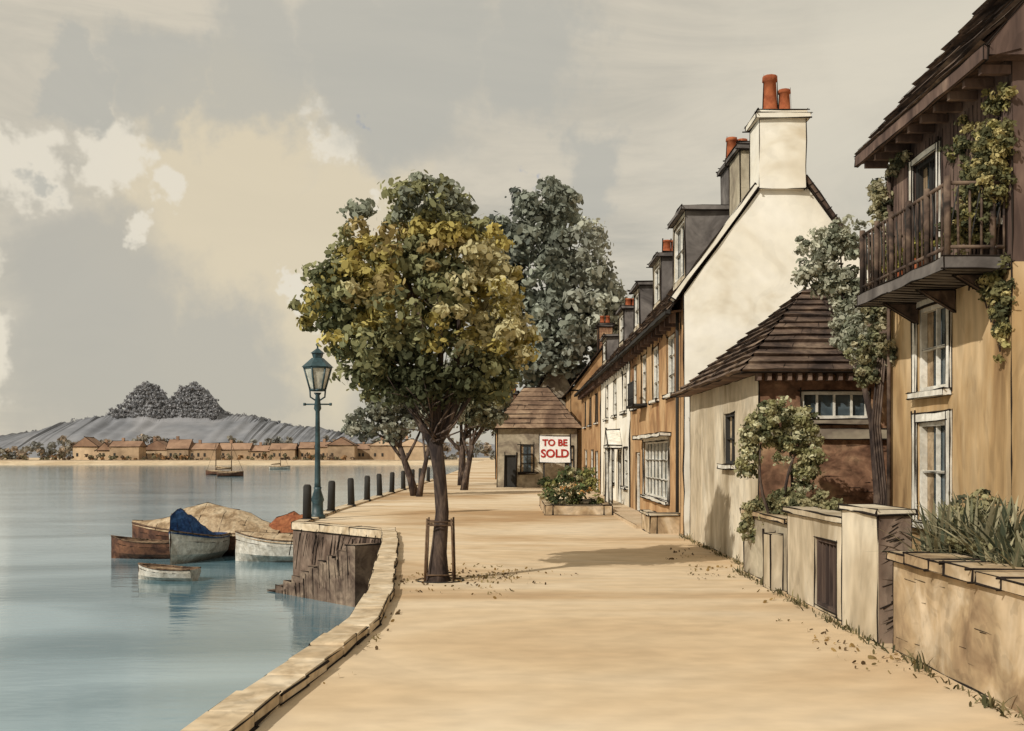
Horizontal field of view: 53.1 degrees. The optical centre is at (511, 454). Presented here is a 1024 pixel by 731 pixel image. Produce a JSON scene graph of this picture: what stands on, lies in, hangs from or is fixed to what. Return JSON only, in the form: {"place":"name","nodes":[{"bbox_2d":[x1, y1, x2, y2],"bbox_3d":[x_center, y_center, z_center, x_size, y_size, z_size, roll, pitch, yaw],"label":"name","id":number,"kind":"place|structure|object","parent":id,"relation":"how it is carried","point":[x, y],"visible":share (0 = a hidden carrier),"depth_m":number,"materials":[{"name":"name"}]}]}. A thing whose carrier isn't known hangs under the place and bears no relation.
{"place":"outdoors","nodes":[
{"label":"outdoors","id":0,"kind":"place"},
{"bbox_2d":[0,465,458,730],"bbox_3d":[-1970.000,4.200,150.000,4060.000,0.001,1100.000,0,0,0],"label":"river water","id":1,"kind":"structure","parent":0,"point":[94,636],"depth_m":28.75,"materials":[{"name":"liquid"}]},
{"bbox_2d":[111,535,169,558],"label":"brown rowing boat","id":2,"kind":"object","parent":1,"relation":"on","point":[130,547],"visible":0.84,"depth_m":41.17,"materials":[{"name":"brown wood"}]},
{"bbox_2d":[138,563,200,580],"bbox_3d":[-11.599,3.995,34.401,2.138,0.710,1.052,0,0,12],"label":"dinghy","id":3,"kind":"object","parent":1,"relation":"on","point":[155,571],"visible":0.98,"depth_m":34.10,"materials":[{"name":"white wood"}]},
{"bbox_2d":[168,508,229,564],"bbox_3d":[-12.600,3.204,40.694,1.687,2.291,3.452,0,0,15],"label":"blue covered boat","id":4,"kind":"object","parent":1,"relation":"on","point":[192,538],"visible":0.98,"depth_m":39.73,"materials":[{"name":"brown wood"}]},
{"bbox_2d":[132,502,279,554],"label":"covered motorboat","id":5,"kind":"object","parent":1,"relation":"on","point":[212,517],"visible":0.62,"depth_m":42.77,"materials":[{"name":"fabric"}]},
{"bbox_2d":[235,530,292,561],"bbox_3d":[-8.618,3.517,40.330,4.731,1.666,1.570,0,0,7],"label":"white rowing boat","id":6,"kind":"object","parent":1,"relation":"on","point":[262,547],"visible":0.68,"depth_m":39.97,"materials":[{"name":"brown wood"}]},
{"bbox_2d":[269,511,302,533],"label":"orange covered boat","id":7,"kind":"object","parent":1,"relation":"on","point":[282,523],"visible":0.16,"depth_m":42.67,"materials":[{"name":"brown fabric"}]},
{"bbox_2d":[0,460,482,464],"bbox_3d":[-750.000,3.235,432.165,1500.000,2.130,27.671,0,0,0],"label":"beach","id":8,"kind":"structure","parent":0,"point":[204,462],"depth_m":431.66,"materials":[{"name":"sand"}]},
{"bbox_2d":[0,386,494,457],"bbox_3d":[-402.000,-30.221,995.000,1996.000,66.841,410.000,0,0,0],"label":"hills","id":9,"kind":"structure","parent":0,"point":[244,429],"depth_m":860.98,"materials":[{"name":"stone"}]},
{"bbox_2d":[27,381,421,439],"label":"hilltop trees","id":10,"kind":"object","parent":9,"relation":"on","point":[171,403],"visible":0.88,"depth_m":889.09,"materials":[{"name":"grey plant"}]},
{"bbox_2d":[0,0,985,443],"label":"sky","id":11,"kind":"structure","parent":0,"point":[169,169],"materials":[{"name":"grey"}]},
{"bbox_2d":[0,458,1023,730],"bbox_3d":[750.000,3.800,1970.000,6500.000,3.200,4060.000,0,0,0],"label":"ground","id":12,"kind":"structure","parent":0,"point":[628,628],"depth_m":11.64,"materials":[{"name":"stone"}]},
{"bbox_2d":[70,436,102,459],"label":"waterfront cottage","id":13,"kind":"structure","parent":12,"relation":"on","point":[86,445],"depth_m":461.61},
{"bbox_2d":[107,438,147,459],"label":"waterfront cottage","id":14,"kind":"structure","parent":12,"relation":"on","point":[135,449],"depth_m":451.71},
{"bbox_2d":[0,452,354,459],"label":"shore bushes","id":15,"kind":"object","parent":12,"relation":"on","point":[187,457],"visible":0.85,"depth_m":446.46,"materials":[{"name":"beige plant"}]},
{"bbox_2d":[165,436,193,459],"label":"waterfront cottage","id":16,"kind":"structure","parent":12,"relation":"on","point":[178,445],"depth_m":450.26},
{"bbox_2d":[189,440,222,459],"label":"waterfront cottage","id":17,"kind":"structure","parent":12,"relation":"on","point":[199,450],"depth_m":450.12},
{"bbox_2d":[219,440,253,459],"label":"waterfront cottage","id":18,"kind":"structure","parent":12,"relation":"on","point":[241,448],"depth_m":465.14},
{"bbox_2d":[0,433,494,459],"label":"distant trees","id":19,"kind":"object","parent":12,"relation":"on","point":[486,450],"visible":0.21,"depth_m":477.39,"materials":[{"name":"green plant"}]},
{"bbox_2d":[268,443,298,459],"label":"waterfront cottage","id":20,"kind":"structure","parent":12,"relation":"on","point":[291,450],"depth_m":462.28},
{"bbox_2d":[180,478,432,730],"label":"quay coping","id":21,"kind":"object","parent":12,"relation":"on","point":[253,706],"visible":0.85,"depth_m":11.03,"materials":[{"name":"stone"}]},
{"bbox_2d":[302,343,333,518],"bbox_3d":[-6.720,-0.900,35.400,1.063,6.200,1.062,0,0,0],"label":"street lamp","id":22,"kind":"object","parent":12,"relation":"on","point":[317,368],"visible":0.98,"depth_m":35.28,"materials":[{"name":"metal"}]},
{"bbox_2d":[267,529,380,606],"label":"quay steps","id":23,"kind":"structure","parent":12,"relation":"on","point":[341,577],"depth_m":28.87,"materials":[{"name":"wood"}]},
{"bbox_2d":[325,436,358,459],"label":"waterfront cottage","id":24,"kind":"structure","parent":12,"relation":"on","point":[341,446],"depth_m":451.48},
{"bbox_2d":[368,437,394,459],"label":"waterfront cottage","id":25,"kind":"structure","parent":12,"relation":"on","point":[381,451],"depth_m":463.49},
{"bbox_2d":[341,389,429,495],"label":"plane tree","id":26,"kind":"object","parent":12,"relation":"on","point":[389,425],"visible":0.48,"depth_m":54.60,"materials":[{"name":"green plant"}]},
{"bbox_2d":[287,169,542,581],"bbox_3d":[-1.675,-1.351,17.910,4.256,7.233,3.090,0,0,-21],"label":"plane tree","id":27,"kind":"object","parent":12,"relation":"on","point":[355,296],"visible":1,"depth_m":17.46,"materials":[{"name":"green plant"}]},
{"bbox_2d":[400,394,469,496],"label":"willow tree","id":28,"kind":"object","parent":12,"relation":"on","point":[420,488],"visible":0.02,"depth_m":53.92,"materials":[{"name":"brown plant"}]},
{"bbox_2d":[417,517,463,582],"bbox_3d":[-1.260,1.650,17.900,0.862,1.101,0.742,0,0,0],"label":"tree guard","id":29,"kind":"object","parent":12,"relation":"on","point":[429,522],"visible":0.88,"depth_m":17.69,"materials":[{"name":"brown wood"}]},
{"bbox_2d":[408,352,516,484],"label":"plane tree","id":30,"kind":"object","parent":12,"relation":"on","point":[460,448],"visible":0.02,"depth_m":73.78,"materials":[{"name":"brown plant"}]},
{"bbox_2d":[456,396,512,489],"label":"plane tree","id":31,"kind":"object","parent":12,"relation":"on","point":[485,417],"visible":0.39,"depth_m":63.77,"materials":[{"name":"green plant"}]},
{"bbox_2d":[497,429,576,486],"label":"wall","id":32,"kind":"structure","parent":12,"relation":"on","point":[509,440],"depth_m":69.30,"materials":[{"name":"paint"}]},
{"bbox_2d":[492,385,581,486],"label":"edge lines","id":33,"kind":"object","parent":12,"relation":"on","point":[524,473],"visible":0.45,"depth_m":69.28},
{"bbox_2d":[537,338,572,406],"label":"gabled cottage","id":34,"kind":"structure","parent":12,"relation":"on","point":[559,388],"depth_m":80.00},
{"bbox_2d":[539,433,571,489],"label":"sale sign","id":35,"kind":"object","parent":12,"relation":"on","point":[554,448],"visible":1,"depth_m":64.00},
{"bbox_2d":[479,175,633,387],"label":"elm tree","id":36,"kind":"object","parent":12,"relation":"on","point":[561,270],"visible":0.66,"depth_m":78.66,"materials":[{"name":"green plant"}]},
{"bbox_2d":[537,465,612,514],"bbox_3d":[2.319,1.324,40.904,2.739,1.829,7.414,0,0,0],"label":"flower bed","id":37,"kind":"object","parent":12,"relation":"on","point":[574,502],"visible":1,"depth_m":38.80,"materials":[{"name":"green plant"}]},
{"bbox_2d":[561,315,615,482],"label":"gabled cottage","id":38,"kind":"structure","parent":12,"relation":"on","point":[573,403],"depth_m":73.00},
{"bbox_2d":[582,384,600,493],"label":"wall","id":39,"kind":"structure","parent":12,"relation":"on","point":[591,437],"depth_m":59.79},
{"bbox_2d":[601,361,629,506],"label":"wall","id":40,"kind":"structure","parent":12,"relation":"on","point":[622,423],"depth_m":45.62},
{"bbox_2d":[606,293,638,502],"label":"window frames","id":41,"kind":"structure","parent":40,"relation":"attached to","point":[626,449],"depth_m":45.13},
{"bbox_2d":[323,548,916,683],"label":"fallen leaves","id":42,"kind":"object","parent":12,"relation":"on","point":[707,569],"visible":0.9,"depth_m":17.47,"materials":[{"name":"brown plant"}]},
{"bbox_2d":[631,295,683,533],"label":"wall","id":43,"kind":"structure","parent":12,"relation":"on","point":[658,417],"depth_m":32.19,"materials":[{"name":"paint"}]},
{"bbox_2d":[623,313,680,360],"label":"eave brackets","id":44,"kind":"object","parent":43,"relation":"attached to","point":[662,328],"visible":0.89,"depth_m":32.58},
{"bbox_2d":[634,220,683,509],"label":"window frames","id":45,"kind":"structure","parent":43,"relation":"attached to","point":[656,367],"depth_m":33.73,"materials":[{"name":"wood"}]},
{"bbox_2d":[648,226,683,497],"bbox_3d":[5.180,-2.985,34.650,0.700,8.770,10.100,0,0,0],"label":"window glass","id":46,"kind":"object","parent":45,"relation":"in","point":[679,251],"visible":0.06,"depth_m":33.70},
{"bbox_2d":[676,312,678,511],"bbox_3d":[4.600,-1.200,28.500,0.087,5.600,0.100,0,0,0],"label":"downpipe","id":47,"kind":"object","parent":43,"relation":"attached to","point":[677,412],"visible":0.95,"depth_m":28.47,"materials":[{"name":"metal"}]},
{"bbox_2d":[642,513,679,533],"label":"wall","id":48,"kind":"structure","parent":12,"relation":"on","point":[668,524],"depth_m":28.60,"materials":[{"name":"stone"}]},
{"bbox_2d":[744,517,787,590],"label":"wall","id":49,"kind":"structure","parent":12,"relation":"on","point":[753,557],"depth_m":18.20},
{"bbox_2d":[739,507,787,591],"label":"edge lines","id":50,"kind":"object","parent":49,"relation":"attached to","point":[763,533],"visible":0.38,"depth_m":16.65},
{"bbox_2d":[764,533,782,589],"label":"buttress","id":51,"kind":"structure","parent":12,"relation":"on","point":[776,557],"depth_m":16.60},
{"bbox_2d":[670,289,886,561],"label":"brick outbuilding","id":52,"kind":"structure","parent":12,"relation":"on","point":[784,349],"depth_m":20.34,"materials":[{"name":"paint"}]},
{"bbox_2d":[804,395,863,415],"bbox_3d":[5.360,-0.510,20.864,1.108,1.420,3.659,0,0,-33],"label":"window glass","id":53,"kind":"structure","parent":52,"relation":"in","point":[825,402],"depth_m":19.63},
{"bbox_2d":[801,391,869,418],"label":"window frames","id":54,"kind":"structure","parent":52,"relation":"in","point":[816,393],"depth_m":19.53,"materials":[{"name":"white paint"}]},
{"bbox_2d":[734,486,842,542],"bbox_3d":[4.624,1.073,17.259,1.106,1.076,4.326,0,0,0],"label":"hedge","id":55,"kind":"object","parent":12,"relation":"on","point":[777,500],"visible":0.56,"depth_m":17.64,"materials":[{"name":"green plant"}]},
{"bbox_2d":[781,506,841,620],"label":"edge lines","id":56,"kind":"object","parent":12,"relation":"on","point":[819,513],"visible":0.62,"depth_m":14.68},
{"bbox_2d":[788,513,841,619],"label":"wall","id":57,"kind":"structure","parent":12,"relation":"on","point":[802,531],"depth_m":15.16,"materials":[{"name":"paint"}]},
{"bbox_2d":[783,507,841,522],"bbox_3d":[4.530,0.859,14.785,0.460,0.077,2.930,0,0,0],"label":"coping","id":58,"kind":"object","parent":57,"relation":"on","point":[818,516],"visible":0.64,"depth_m":14.84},
{"bbox_2d":[817,538,835,612],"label":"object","id":59,"kind":"structure","parent":57,"relation":"attached to","point":[826,574],"depth_m":14.40,"materials":[{"name":"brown wood"}]},
{"bbox_2d":[817,538,835,612],"bbox_3d":[4.435,1.665,14.250,0.090,0.970,1.000,0,0,0],"label":"door","id":60,"kind":"structure","parent":59,"relation":"in","point":[826,550],"depth_m":14.40,"materials":[{"name":"brown wood"}]},
{"bbox_2d":[790,214,877,503],"bbox_3d":[5.855,-1.048,18.329,1.657,6.499,1.162,0,0,27],"label":"tree","id":61,"kind":"object","parent":12,"relation":"on","point":[835,281],"visible":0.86,"depth_m":18.24,"materials":[{"name":"green plant"}]},
{"bbox_2d":[677,533,1023,724],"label":"grass verge","id":62,"kind":"object","parent":12,"relation":"on","point":[985,701],"depth_m":11.62,"materials":[{"name":"green plant"}]},
{"bbox_2d":[838,503,918,643],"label":"gate pier","id":63,"kind":"structure","parent":12,"relation":"on","point":[866,594],"depth_m":12.20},
{"bbox_2d":[854,0,1023,528],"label":"edge lines","id":64,"kind":"object","parent":12,"relation":"on","point":[943,268],"visible":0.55,"depth_m":14.54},
{"bbox_2d":[855,0,1022,154],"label":"roof","id":65,"kind":"structure","parent":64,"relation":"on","point":[979,36],"depth_m":14.92,"materials":[{"name":"ceramic"}]},
{"bbox_2d":[855,45,986,166],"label":"fascia","id":66,"kind":"structure","parent":65,"relation":"attached to","point":[965,67],"depth_m":14.18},
{"bbox_2d":[863,48,1020,163],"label":"eave soffit","id":67,"kind":"structure","parent":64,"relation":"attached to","point":[974,74],"depth_m":13.87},
{"bbox_2d":[864,65,1010,168],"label":"rafter ends","id":68,"kind":"object","parent":67,"relation":"attached to","point":[926,125],"visible":0.95,"depth_m":14.54,"materials":[{"name":"wood"}]},
{"bbox_2d":[988,2,1023,60],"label":"gable end","id":69,"kind":"structure","parent":67,"relation":"on","point":[1009,36],"depth_m":12.47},
{"bbox_2d":[891,263,1011,550],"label":"wall","id":70,"kind":"structure","parent":12,"relation":"on","point":[978,401],"depth_m":13.91,"materials":[{"name":"paint"}]},
{"bbox_2d":[920,304,945,519],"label":"window frames","id":71,"kind":"structure","parent":70,"relation":"attached to","point":[937,308],"depth_m":15.50,"materials":[{"name":"white paint"}]},
{"bbox_2d":[891,61,1011,261],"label":"wall","id":72,"kind":"structure","parent":70,"relation":"attached to","point":[974,116],"depth_m":14.25,"materials":[{"name":"wood"}]},
{"bbox_2d":[916,153,934,259],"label":"window frames","id":73,"kind":"structure","parent":72,"relation":"attached to","point":[930,160],"depth_m":15.46,"materials":[{"name":"paint"}]},
{"bbox_2d":[924,168,933,515],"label":"curtains","id":74,"kind":"object","parent":73,"relation":"attached to","point":[930,428],"visible":0.17,"depth_m":15.47,"materials":[{"name":"fabric"}]},
{"bbox_2d":[914,119,997,250],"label":"reveals","id":75,"kind":"object","parent":72,"relation":"attached to","point":[915,188],"visible":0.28,"depth_m":15.80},
{"bbox_2d":[909,140,951,519],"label":"window frames","id":76,"kind":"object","parent":75,"relation":"attached to","point":[930,417],"visible":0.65,"depth_m":14.96,"materials":[{"name":"white paint"}]},
{"bbox_2d":[923,162,997,511],"bbox_3d":[6.330,-1.725,14.400,0.001,5.450,2.800,0,0,0],"label":"window glass","id":77,"kind":"object","parent":75,"relation":"attached to","point":[943,378],"depth_m":15.09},
{"bbox_2d":[935,82,1021,363],"bbox_3d":[5.892,-2.930,13.523,0.968,3.573,2.063,0,0,0],"label":"ivy","id":78,"kind":"object","parent":72,"relation":"attached to","point":[994,142],"visible":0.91,"depth_m":12.82,"materials":[{"name":"green plant"}]},
{"bbox_2d":[1012,61,1023,260],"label":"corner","id":79,"kind":"object","parent":72,"relation":"attached to","point":[1018,146],"visible":0.67,"depth_m":12.70,"materials":[{"name":"wood"}]},
{"bbox_2d":[893,562,1023,714],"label":"wall","id":80,"kind":"structure","parent":12,"relation":"on","point":[941,624],"depth_m":9.80,"materials":[{"name":"paint"}]},
{"bbox_2d":[882,551,1023,701],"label":"edge lines","id":81,"kind":"object","parent":80,"relation":"attached to","point":[1001,578],"visible":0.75,"depth_m":9.97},
{"bbox_2d":[887,551,1023,595],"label":"capstones","id":82,"kind":"object","parent":80,"relation":"on","point":[957,572],"visible":0.72,"depth_m":9.74,"materials":[{"name":"stone"}]},
{"bbox_2d":[869,498,1019,554],"bbox_3d":[5.082,0.856,11.421,1.883,0.789,1.898,0,0,-42],"label":"cordyline plant","id":83,"kind":"object","parent":82,"relation":"on","point":[935,543],"visible":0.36,"depth_m":11.34,"materials":[{"name":"green plant"}]},
{"bbox_2d":[897,493,1023,565],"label":"cordyline plant","id":84,"kind":"object","parent":82,"relation":"on","point":[995,514],"visible":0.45,"depth_m":10.62,"materials":[{"name":"green plant"}]},
{"bbox_2d":[941,524,1023,568],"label":"cordyline plant","id":85,"kind":"object","parent":82,"relation":"on","point":[1016,557],"visible":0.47,"depth_m":9.88,"materials":[{"name":"green plant"}]},
{"bbox_2d":[1012,261,1023,522],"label":"wall","id":86,"kind":"structure","parent":12,"relation":"on","point":[1018,395],"depth_m":12.70,"materials":[{"name":"paint"}]},
{"bbox_3d":[6.860,1.500,11.650,4.280,0.200,15.300,0,0,0],"label":"garden bed","id":87,"kind":"object","parent":12,"relation":"on","visible":0},
{"bbox_2d":[733,395,829,513],"bbox_3d":[4.663,0.342,17.896,1.625,2.762,0.742,0,0,0],"label":"arching shrub","id":88,"kind":"object","parent":87,"relation":"on","point":[790,433],"visible":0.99,"depth_m":17.79,"materials":[{"name":"green plant"}]},
{"bbox_2d":[843,149,912,504],"bbox_3d":[6.118,-1.468,16.609,0.859,6.740,1.522,0,0,-26],"label":"climbing vine","id":89,"kind":"object","parent":87,"relation":"on","point":[870,353],"visible":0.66,"depth_m":16.89,"materials":[{"name":"green plant"}]},
{"bbox_2d":[887,165,890,505],"bbox_3d":[6.130,-1.650,16.650,0.061,6.100,0.070,0,0,0],"label":"downpipe","id":90,"kind":"object","parent":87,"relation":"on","point":[888,389],"visible":0.55,"depth_m":16.62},
{"bbox_2d":[945,487,1021,562],"bbox_3d":[5.113,0.868,10.952,0.915,0.986,3.486,0,0,17],"label":"garden shrub","id":91,"kind":"object","parent":87,"relation":"on","point":[954,543],"visible":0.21,"depth_m":11.56,"materials":[{"name":"green plant"}]},
{"bbox_2d":[583,491,641,528],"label":"pavement","id":92,"kind":"structure","parent":0,"point":[628,515],"depth_m":36.34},
{"bbox_2d":[858,256,1008,305],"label":"balcony slab","id":93,"kind":"structure","parent":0,"point":[929,269],"depth_m":13.62,"materials":[{"name":"concrete"}]},
{"bbox_2d":[859,175,1004,293],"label":"balusters","id":94,"kind":"object","parent":93,"relation":"on","point":[874,264],"visible":0.8,"depth_m":13.73,"materials":[{"name":"wood"}]},
{"bbox_2d":[861,181,1004,288],"bbox_3d":[5.782,-3.000,14.350,0.736,0.845,3.152,0,0,0],"label":"balcony rail","id":95,"kind":"object","parent":94,"relation":"attached to","point":[939,250],"visible":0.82,"depth_m":13.35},
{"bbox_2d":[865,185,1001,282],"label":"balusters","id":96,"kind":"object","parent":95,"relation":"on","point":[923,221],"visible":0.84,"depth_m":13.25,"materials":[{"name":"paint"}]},
{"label":"walls","id":97,"kind":"object","parent":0,"visible":0},
{"label":"soffit","id":98,"kind":"object","parent":97,"relation":"on","visible":0},
{"bbox_2d":[491,388,581,427],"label":"roof","id":99,"kind":"structure","parent":98,"relation":"on","point":[542,417],"depth_m":69.89,"materials":[{"name":"brown tile"}]},
{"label":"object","id":100,"kind":"object","parent":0,"visible":0},
{"bbox_2d":[677,189,867,534],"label":"gable wall","id":101,"kind":"structure","parent":100,"relation":"on","point":[738,287],"depth_m":28.00,"materials":[{"name":"paint"}]},
{"bbox_2d":[624,222,733,346],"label":"roof","id":102,"kind":"structure","parent":101,"relation":"on","point":[656,310],"depth_m":35.71,"materials":[{"name":"ceramic"}]},
{"bbox_2d":[661,211,728,300],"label":"dormer cheeks","id":103,"kind":"object","parent":102,"relation":"attached to","point":[703,228],"visible":0.5,"depth_m":31.60,"materials":[{"name":"paint"}]},
{"bbox_2d":[730,150,748,226],"bbox_3d":[6.725,-7.700,29.900,0.450,2.000,1.400,0,0,0],"label":"chimney stack","id":104,"kind":"object","parent":102,"relation":"on","point":[734,185],"visible":0.57,"depth_m":29.39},
{"bbox_2d":[750,119,805,194],"bbox_3d":[7.360,-8.200,28.380,1.280,1.900,1.040,0,0,0],"label":"chimney stack","id":105,"kind":"object","parent":102,"relation":"on","point":[777,162],"visible":0.79,"depth_m":27.86,"materials":[{"name":"paint"}]},
{"bbox_2d":[746,110,810,131],"bbox_3d":[7.360,-9.271,28.380,1.480,0.238,1.240,0,0,0],"label":"chimney cap","id":106,"kind":"object","parent":105,"relation":"on","point":[782,113],"visible":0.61,"depth_m":27.76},
{"bbox_2d":[726,74,790,157],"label":"chimney pots","id":107,"kind":"object","parent":106,"relation":"on","point":[770,92],"visible":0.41,"depth_m":28.26,"materials":[{"name":"ceramic"}]},
{"bbox_2d":[670,185,757,301],"bbox_3d":[5.543,-5.814,28.110,2.395,3.187,0.360,0,0,0],"label":"gable coping","id":108,"kind":"object","parent":101,"relation":"attached to","point":[731,219],"visible":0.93,"depth_m":27.93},
{"bbox_2d":[617,75,882,534],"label":"edge lines","id":109,"kind":"object","parent":101,"relation":"attached to","point":[697,261],"visible":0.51,"depth_m":30.46,"materials":[{"name":"paint"}]},
{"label":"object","id":110,"kind":"object","parent":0,"visible":0},
{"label":"gable wall","id":111,"kind":"object","parent":110,"relation":"on","visible":0},
{"bbox_2d":[599,317,646,370],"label":"roof","id":112,"kind":"structure","parent":111,"relation":"attached to","point":[613,355],"depth_m":46.69,"materials":[{"name":"ceramic"}]},
{"bbox_2d":[624,285,652,340],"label":"dormer cheeks","id":113,"kind":"object","parent":112,"relation":"attached to","point":[646,294],"visible":0.38,"depth_m":42.80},
{"bbox_2d":[591,238,672,506],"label":"edge lines","id":114,"kind":"object","parent":111,"relation":"attached to","point":[624,413],"visible":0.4,"depth_m":44.56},
{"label":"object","id":115,"kind":"object","parent":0,"visible":0},
{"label":"gable wall","id":116,"kind":"object","parent":115,"relation":"on","visible":0},
{"bbox_2d":[574,297,631,492],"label":"edge lines","id":117,"kind":"object","parent":116,"relation":"attached to","point":[589,424],"visible":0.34,"depth_m":58.87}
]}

